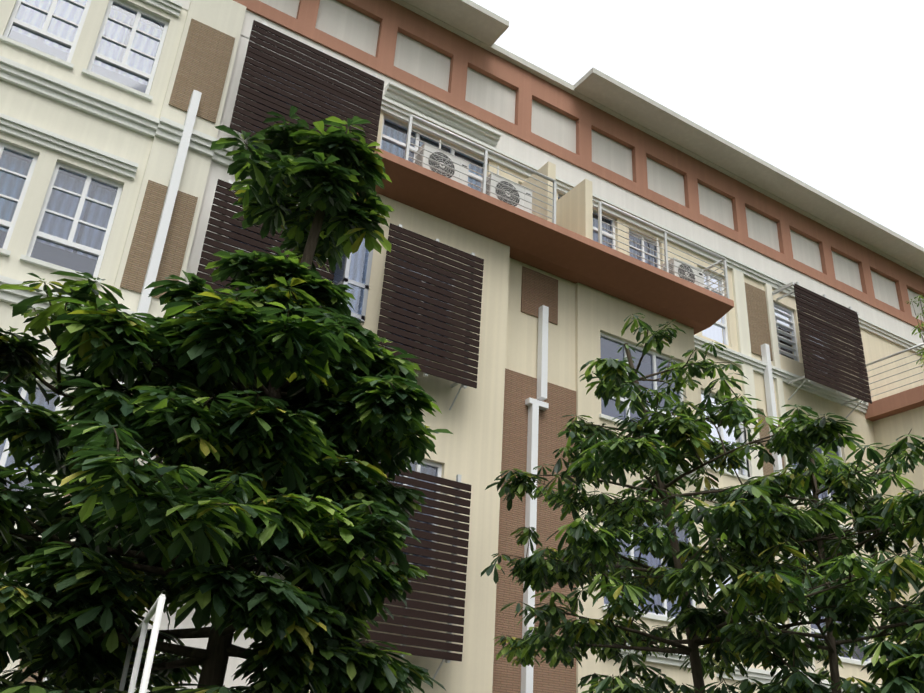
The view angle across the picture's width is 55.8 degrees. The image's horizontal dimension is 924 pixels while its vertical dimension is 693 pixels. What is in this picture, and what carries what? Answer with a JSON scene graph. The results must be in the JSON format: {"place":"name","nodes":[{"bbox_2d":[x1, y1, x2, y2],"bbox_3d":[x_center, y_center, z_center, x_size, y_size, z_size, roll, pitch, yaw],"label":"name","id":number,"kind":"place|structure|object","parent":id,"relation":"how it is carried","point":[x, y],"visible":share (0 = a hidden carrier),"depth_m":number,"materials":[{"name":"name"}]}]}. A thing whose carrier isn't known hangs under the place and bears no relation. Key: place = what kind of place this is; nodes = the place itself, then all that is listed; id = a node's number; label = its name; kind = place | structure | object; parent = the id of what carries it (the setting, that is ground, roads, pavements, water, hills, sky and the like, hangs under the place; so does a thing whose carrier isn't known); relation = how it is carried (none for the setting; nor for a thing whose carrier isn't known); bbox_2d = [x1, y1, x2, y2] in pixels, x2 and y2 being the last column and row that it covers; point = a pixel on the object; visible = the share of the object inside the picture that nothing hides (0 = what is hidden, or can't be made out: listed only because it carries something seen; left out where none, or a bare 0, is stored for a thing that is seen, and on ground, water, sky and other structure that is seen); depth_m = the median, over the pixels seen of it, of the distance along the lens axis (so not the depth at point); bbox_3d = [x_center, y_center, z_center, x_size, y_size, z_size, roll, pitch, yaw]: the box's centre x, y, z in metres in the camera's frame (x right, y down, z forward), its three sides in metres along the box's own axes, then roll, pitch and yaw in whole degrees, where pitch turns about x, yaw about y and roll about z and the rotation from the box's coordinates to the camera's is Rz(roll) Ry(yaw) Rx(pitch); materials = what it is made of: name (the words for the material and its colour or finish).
{"place":"outdoors","nodes":[
{"label":"outdoors","id":0,"kind":"place"},
{"bbox_2d":[521,161,592,239],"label":"balcony fin walls","id":1,"kind":"structure","parent":0,"point":[574,209],"depth_m":15.28,"materials":[{"name":"beige paint"}]},
{"bbox_2d":[471,0,923,247],"label":"sky","id":2,"kind":"structure","parent":0,"point":[829,94],"materials":[{"name":"white"}]},
{"label":"ground","id":3,"kind":"structure","parent":0,"visible":0},
{"bbox_2d":[119,594,165,692],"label":"white steel frame","id":4,"kind":"object","parent":3,"relation":"on","point":[157,608],"visible":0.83,"depth_m":3.26,"materials":[{"name":"paint"}]},
{"bbox_2d":[0,106,452,692],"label":"tree","id":5,"kind":"object","parent":3,"relation":"on","point":[264,402],"visible":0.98,"depth_m":4.11,"materials":[{"name":"green plant"}]},
{"bbox_2d":[0,0,923,692],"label":"building walls","id":6,"kind":"structure","parent":3,"relation":"on","point":[540,330],"depth_m":14.19,"materials":[{"name":"beige paint"}]},
{"bbox_2d":[0,0,870,662],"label":"windows","id":7,"kind":"structure","parent":6,"relation":"in","point":[76,216],"depth_m":12.74,"materials":[{"name":"grey glass"}]},
{"bbox_2d":[0,0,923,692],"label":"building mouldings","id":8,"kind":"object","parent":6,"relation":"attached to","point":[80,98],"visible":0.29,"depth_m":13.29,"materials":[{"name":"white paint"}]},
{"bbox_2d":[156,20,871,681],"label":"louvered sunshades","id":9,"kind":"object","parent":6,"relation":"attached to","point":[346,86],"visible":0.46,"depth_m":12.66,"materials":[{"name":"brown wood"}]},
{"bbox_2d":[357,148,733,334],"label":"balcony slab","id":10,"kind":"structure","parent":6,"relation":"attached to","point":[534,241],"depth_m":14.55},
{"bbox_2d":[414,140,470,187],"bbox_3d":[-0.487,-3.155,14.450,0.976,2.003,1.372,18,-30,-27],"label":"ac unit","id":11,"kind":"object","parent":10,"relation":"on","point":[442,161],"visible":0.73,"depth_m":13.64,"materials":[{"name":"grey metal"}]},
{"bbox_2d":[481,166,533,214],"bbox_3d":[0.570,-2.806,15.019,0.976,2.003,1.372,18,-30,-27],"label":"ac unit","id":12,"kind":"object","parent":10,"relation":"on","point":[509,190],"visible":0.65,"depth_m":14.21,"materials":[{"name":"grey metal"}]},
{"bbox_2d":[404,114,923,396],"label":"building railings","id":13,"kind":"object","parent":10,"relation":"on","point":[553,211],"visible":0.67,"depth_m":14.88,"materials":[{"name":"silver metal"}]},
{"bbox_2d":[656,238,704,287],"bbox_3d":[3.947,-1.687,16.846,0.906,2.003,1.352,18,-30,-27],"label":"ac unit","id":14,"kind":"object","parent":10,"relation":"on","point":[686,273],"visible":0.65,"depth_m":16.04,"materials":[{"name":"grey metal"}]},
{"bbox_2d":[391,0,923,277],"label":"roof slabs","id":15,"kind":"structure","parent":6,"relation":"on","point":[476,24],"depth_m":19.12,"materials":[{"name":"paint"}]},
{"bbox_2d":[865,385,923,421],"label":"balcony slab","id":16,"kind":"structure","parent":6,"relation":"attached to","point":[900,402],"depth_m":19.28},
{"bbox_2d":[906,296,923,370],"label":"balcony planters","id":17,"kind":"object","parent":6,"relation":"attached to","point":[919,329],"visible":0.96,"depth_m":19.86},
{"bbox_2d":[481,313,923,692],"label":"tree","id":18,"kind":"object","parent":3,"relation":"on","point":[591,553],"visible":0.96,"depth_m":7.47,"materials":[{"name":"green plant"}]},
{"bbox_2d":[634,429,923,692],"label":"tree","id":19,"kind":"object","parent":3,"relation":"on","point":[906,659],"visible":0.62,"depth_m":7.17,"materials":[{"name":"green plant"}]}
]}

